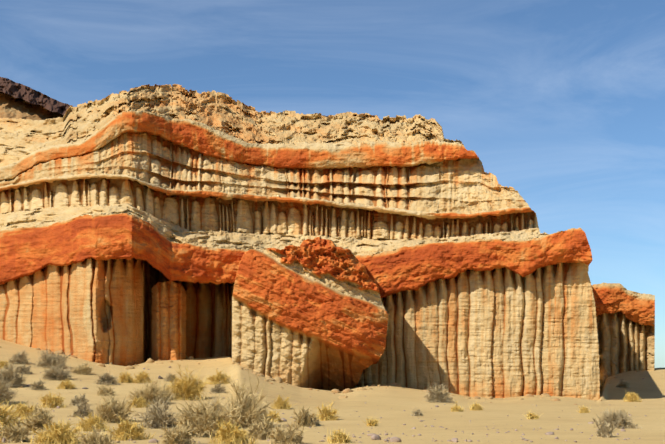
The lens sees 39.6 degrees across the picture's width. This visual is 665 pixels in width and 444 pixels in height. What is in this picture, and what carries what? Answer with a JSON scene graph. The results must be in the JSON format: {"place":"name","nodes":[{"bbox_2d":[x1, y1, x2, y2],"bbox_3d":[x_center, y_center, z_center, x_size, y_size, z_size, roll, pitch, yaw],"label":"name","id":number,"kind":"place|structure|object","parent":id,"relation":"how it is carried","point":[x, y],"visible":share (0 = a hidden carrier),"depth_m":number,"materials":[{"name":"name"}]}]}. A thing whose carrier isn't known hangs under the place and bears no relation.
{"place":"outdoors","nodes":[
{"label":"outdoors","id":0,"kind":"place"},
{"bbox_2d":[0,339,664,443],"bbox_3d":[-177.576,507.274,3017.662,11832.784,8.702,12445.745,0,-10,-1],"label":"desert ground","id":1,"kind":"structure","parent":0,"point":[649,389],"depth_m":51.57,"materials":[{"name":"beige sand"}]},
{"bbox_2d":[0,360,10,367],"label":"shrub","id":2,"kind":"object","parent":1,"relation":"on","point":[3,364],"visible":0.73,"depth_m":67.50,"materials":[{"name":"yellow plant"}]},
{"bbox_2d":[0,373,18,404],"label":"shrub","id":3,"kind":"object","parent":1,"relation":"on","point":[4,391],"visible":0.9,"depth_m":50.33,"materials":[{"name":"grey plant"}]},
{"bbox_2d":[0,354,25,386],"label":"shrub","id":4,"kind":"object","parent":1,"relation":"on","point":[10,373],"visible":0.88,"depth_m":58.75,"materials":[{"name":"grey plant"}]},
{"bbox_2d":[0,418,32,442],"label":"shrub","id":5,"kind":"object","parent":1,"relation":"on","point":[17,434],"visible":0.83,"depth_m":24.61,"materials":[{"name":"beige plant"}]},
{"bbox_2d":[0,398,35,431],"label":"shrub","id":6,"kind":"object","parent":1,"relation":"on","point":[4,416],"visible":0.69,"depth_m":27.49,"materials":[{"name":"yellow plant"}]},
{"bbox_2d":[9,349,31,362],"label":"shrub","id":7,"kind":"object","parent":1,"relation":"on","point":[21,358],"visible":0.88,"depth_m":71.22,"materials":[{"name":"grey plant"}]},
{"bbox_2d":[15,364,31,373],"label":"shrub","id":8,"kind":"object","parent":1,"relation":"on","point":[25,370],"visible":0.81,"depth_m":65.51,"materials":[{"name":"grey plant"}]},
{"bbox_2d":[12,400,37,416],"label":"shrub","id":9,"kind":"object","parent":1,"relation":"on","point":[24,410],"visible":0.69,"depth_m":41.15,"materials":[{"name":"yellow plant"}]},
{"bbox_2d":[29,380,47,389],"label":"shrub","id":10,"kind":"object","parent":1,"relation":"on","point":[36,386],"visible":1,"depth_m":57.70,"materials":[{"name":"grey plant"}]},
{"bbox_2d":[18,403,59,430],"bbox_3d":[-9.741,6.408,30.614,1.469,1.053,1.734,0,-10,-1],"label":"shrub","id":11,"kind":"object","parent":1,"relation":"on","point":[41,418],"visible":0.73,"depth_m":30.42,"materials":[{"name":"grey plant"}]},
{"bbox_2d":[37,392,66,407],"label":"shrub","id":12,"kind":"object","parent":1,"relation":"on","point":[51,401],"visible":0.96,"depth_m":48.57,"materials":[{"name":"yellow plant"}]},
{"bbox_2d":[34,346,73,367],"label":"shrub","id":13,"kind":"object","parent":1,"relation":"on","point":[53,360],"visible":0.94,"depth_m":70.39,"materials":[{"name":"grey plant"}]},
{"bbox_2d":[39,364,74,379],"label":"shrub","id":14,"kind":"object","parent":1,"relation":"on","point":[56,373],"visible":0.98,"depth_m":63.12,"materials":[{"name":"grey plant"}]},
{"bbox_2d":[28,419,87,443],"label":"shrub","id":15,"kind":"object","parent":1,"relation":"on","point":[60,434],"visible":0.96,"depth_m":24.28,"materials":[{"name":"yellow plant"}]},
{"bbox_2d":[56,377,76,388],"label":"shrub","id":16,"kind":"object","parent":1,"relation":"on","point":[66,384],"visible":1,"depth_m":58.39,"materials":[{"name":"yellow plant"}]},
{"bbox_2d":[69,393,88,405],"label":"shrub","id":17,"kind":"object","parent":1,"relation":"on","point":[77,400],"visible":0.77,"depth_m":50.20,"materials":[{"name":"grey plant"}]},
{"bbox_2d":[67,399,95,417],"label":"shrub","id":18,"kind":"object","parent":1,"relation":"on","point":[85,409],"visible":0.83,"depth_m":39.46,"materials":[{"name":"grey plant"}]},
{"bbox_2d":[68,362,94,374],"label":"shrub","id":19,"kind":"object","parent":1,"relation":"on","point":[85,369],"visible":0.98,"depth_m":67.47,"materials":[{"name":"grey plant"}]},
{"bbox_2d":[74,412,109,431],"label":"shrub","id":20,"kind":"object","parent":1,"relation":"on","point":[92,422],"visible":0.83,"depth_m":29.53,"materials":[{"name":"yellow plant"}]},
{"bbox_2d":[74,426,117,443],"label":"shrub","id":21,"kind":"object","parent":1,"relation":"on","point":[93,438],"visible":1,"depth_m":21.75,"materials":[{"name":"beige plant"}]},
{"bbox_2d":[92,369,119,384],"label":"shrub","id":22,"kind":"object","parent":1,"relation":"on","point":[106,378],"visible":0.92,"depth_m":61.94,"materials":[{"name":"grey plant"}]},
{"bbox_2d":[94,383,118,395],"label":"shrub","id":23,"kind":"object","parent":1,"relation":"on","point":[104,391],"visible":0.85,"depth_m":56.10,"materials":[{"name":"beige plant"}]},
{"bbox_2d":[87,390,138,423],"bbox_3d":[-8.552,7.143,35.823,2.261,1.306,2.457,0,-10,-1],"label":"shrub","id":24,"kind":"object","parent":1,"relation":"on","point":[109,410],"visible":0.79,"depth_m":35.55,"materials":[{"name":"grey plant"}]},
{"bbox_2d":[118,371,134,382],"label":"shrub","id":25,"kind":"object","parent":1,"relation":"on","point":[124,379],"visible":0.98,"depth_m":63.32,"materials":[{"name":"yellow plant"}]},
{"bbox_2d":[104,413,154,440],"bbox_3d":[-5.758,5.805,26.165,1.527,0.799,1.470,0,-10,-1],"label":"shrub","id":26,"kind":"object","parent":1,"relation":"on","point":[127,430],"visible":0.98,"depth_m":26.01,"materials":[{"name":"yellow plant"}]},
{"bbox_2d":[125,395,149,407],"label":"shrub","id":27,"kind":"object","parent":1,"relation":"on","point":[139,402],"visible":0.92,"depth_m":48.90,"materials":[{"name":"yellow plant"}]},
{"bbox_2d":[129,371,153,382],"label":"shrub","id":28,"kind":"object","parent":1,"relation":"on","point":[143,376],"visible":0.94,"depth_m":63.25,"materials":[{"name":"yellow plant"}]},
{"bbox_2d":[126,371,178,404],"bbox_3d":[-10.243,9.171,51.337,2.914,1.948,2.647,-4,-10,22],"label":"shrub","id":29,"kind":"object","parent":1,"relation":"on","point":[150,393],"visible":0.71,"depth_m":50.89,"materials":[{"name":"grey plant"}]},
{"bbox_2d":[128,393,179,428],"bbox_3d":[-5.979,6.532,32.026,1.877,1.264,1.849,7,-12,-37],"label":"shrub","id":30,"kind":"object","parent":1,"relation":"on","point":[154,420],"visible":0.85,"depth_m":31.69,"materials":[{"name":"grey plant"}]},
{"bbox_2d":[158,383,176,399],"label":"shrub","id":31,"kind":"object","parent":1,"relation":"on","point":[168,393],"visible":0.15,"depth_m":53.83,"materials":[{"name":"grey plant"}]},
{"bbox_2d":[162,373,176,381],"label":"shrub","id":32,"kind":"object","parent":1,"relation":"on","point":[170,377],"visible":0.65,"depth_m":64.63,"materials":[{"name":"grey plant"}]},
{"bbox_2d":[155,419,197,443],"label":"shrub","id":33,"kind":"object","parent":1,"relation":"on","point":[182,435],"visible":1,"depth_m":23.73,"materials":[{"name":"grey plant"}]},
{"bbox_2d":[165,361,217,399],"bbox_3d":[-8.643,9.353,54.552,3.268,2.282,3.256,-8,-12,39],"label":"shrub","id":34,"kind":"object","parent":1,"relation":"on","point":[186,389],"visible":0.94,"depth_m":54.20,"materials":[{"name":"yellow plant"}]},
{"bbox_2d":[163,387,245,437],"bbox_3d":[-3.825,5.636,27.391,2.068,1.506,2.734,7,-12,-36],"label":"shrub","id":35,"kind":"object","parent":1,"relation":"on","point":[204,420],"visible":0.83,"depth_m":27.16,"materials":[{"name":"grey plant"}]},
{"bbox_2d":[206,397,227,410],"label":"shrub","id":36,"kind":"object","parent":1,"relation":"on","point":[215,402],"visible":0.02,"depth_m":40.00,"materials":[{"name":"grey plant"}]},
{"bbox_2d":[204,369,231,383],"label":"shrub","id":37,"kind":"object","parent":1,"relation":"on","point":[220,377],"visible":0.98,"depth_m":62.13,"materials":[{"name":"yellow plant"}]},
{"bbox_2d":[209,380,227,392],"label":"shrub","id":38,"kind":"object","parent":1,"relation":"on","point":[216,389],"visible":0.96,"depth_m":57.42,"materials":[{"name":"grey plant"}]},
{"bbox_2d":[205,418,257,443],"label":"shrub","id":39,"kind":"object","parent":1,"relation":"on","point":[231,434],"visible":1,"depth_m":24.43,"materials":[{"name":"yellow plant"}]},
{"bbox_2d":[198,371,277,428],"bbox_3d":[-3.382,6.305,33.066,2.852,2.141,3.241,0,-10,-1],"label":"shrub","id":40,"kind":"object","parent":1,"relation":"on","point":[247,413],"visible":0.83,"depth_m":32.89,"materials":[{"name":"grey plant"}]},
{"bbox_2d":[246,415,277,440],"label":"shrub","id":41,"kind":"object","parent":1,"relation":"on","point":[261,431],"visible":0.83,"depth_m":26.18,"materials":[{"name":"beige plant"}]},
{"bbox_2d":[265,410,282,422],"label":"shrub","id":42,"kind":"object","parent":1,"relation":"on","point":[274,416],"visible":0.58,"depth_m":36.74,"materials":[{"name":"yellow plant"}]},
{"bbox_2d":[270,394,293,408],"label":"shrub","id":43,"kind":"object","parent":1,"relation":"on","point":[280,403],"visible":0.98,"depth_m":47.50,"materials":[{"name":"yellow plant"}]},
{"bbox_2d":[267,422,309,443],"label":"shrub","id":44,"kind":"object","parent":1,"relation":"on","point":[281,437],"visible":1,"depth_m":24.14,"materials":[{"name":"beige plant"}]},
{"bbox_2d":[290,406,316,426],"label":"shrub","id":45,"kind":"object","parent":1,"relation":"on","point":[304,417],"visible":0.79,"depth_m":33.38,"materials":[{"name":"grey plant"}]},
{"bbox_2d":[308,411,320,425],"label":"shrub","id":46,"kind":"object","parent":1,"relation":"on","point":[316,422],"visible":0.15,"depth_m":33.83,"materials":[{"name":"grey plant"}]},
{"bbox_2d":[0,346,638,404],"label":"talus rubble","id":47,"kind":"object","parent":1,"relation":"on","point":[267,379],"visible":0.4,"depth_m":71.62,"materials":[{"name":"stone"}]},
{"bbox_2d":[0,366,646,442],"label":"stones","id":48,"kind":"object","parent":1,"relation":"on","point":[374,437],"visible":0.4,"depth_m":26.47,"materials":[{"name":"stone"}]},
{"bbox_2d":[314,401,338,420],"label":"shrub","id":49,"kind":"object","parent":1,"relation":"on","point":[326,414],"visible":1,"depth_m":38.51,"materials":[{"name":"yellow plant"}]},
{"bbox_2d":[0,77,654,399],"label":"rock cliff","id":50,"kind":"structure","parent":1,"relation":"on","point":[341,252],"depth_m":87.69,"materials":[{"name":"stone"}]},
{"bbox_2d":[326,427,352,443],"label":"grass tuft","id":51,"kind":"object","parent":1,"relation":"on","point":[337,437],"visible":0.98,"depth_m":24.30,"materials":[{"name":"yellow plant"}]},
{"bbox_2d":[362,417,379,425],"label":"grass tuft","id":52,"kind":"object","parent":1,"relation":"on","point":[370,422],"visible":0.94,"depth_m":33.41,"materials":[{"name":"yellow plant"}]},
{"bbox_2d":[411,409,422,415],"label":"shrub","id":53,"kind":"object","parent":1,"relation":"on","point":[416,413],"visible":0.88,"depth_m":42.50,"materials":[{"name":"grey plant"}]},
{"bbox_2d":[423,382,454,402],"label":"shrub","id":54,"kind":"object","parent":1,"relation":"on","point":[437,395],"visible":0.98,"depth_m":59.86,"materials":[{"name":"grey plant"}]},
{"bbox_2d":[450,402,464,411],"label":"grass tuft","id":55,"kind":"object","parent":1,"relation":"on","point":[456,409],"visible":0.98,"depth_m":47.95,"materials":[{"name":"yellow plant"}]},
{"bbox_2d":[467,402,483,409],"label":"grass tuft","id":56,"kind":"object","parent":1,"relation":"on","point":[476,406],"visible":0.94,"depth_m":50.17,"materials":[{"name":"yellow plant"}]},
{"bbox_2d":[523,410,540,418],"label":"grass tuft","id":57,"kind":"object","parent":1,"relation":"on","point":[531,415],"visible":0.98,"depth_m":38.22,"materials":[{"name":"yellow plant"}]},
{"bbox_2d":[577,406,589,412],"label":"grass tuft","id":58,"kind":"object","parent":1,"relation":"on","point":[584,409],"visible":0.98,"depth_m":45.53,"materials":[{"name":"yellow plant"}]},
{"bbox_2d":[591,416,615,437],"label":"shrub","id":59,"kind":"object","parent":1,"relation":"on","point":[604,430],"visible":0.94,"depth_m":26.10,"materials":[{"name":"grey plant"}]},
{"bbox_2d":[594,406,641,428],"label":"shrub","id":60,"kind":"object","parent":1,"relation":"on","point":[619,420],"visible":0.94,"depth_m":30.46,"materials":[{"name":"grey plant"}]},
{"bbox_2d":[617,379,630,387],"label":"shrub","id":61,"kind":"object","parent":1,"relation":"on","point":[624,384],"visible":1,"depth_m":88.08,"materials":[{"name":"grey plant"}]},
{"bbox_2d":[624,391,641,401],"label":"grass tuft","id":62,"kind":"object","parent":1,"relation":"on","point":[632,397],"visible":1,"depth_m":65.47,"materials":[{"name":"yellow plant"}]},
{"bbox_2d":[0,0,664,367],"label":"sky","id":63,"kind":"structure","parent":0,"point":[561,101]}
]}

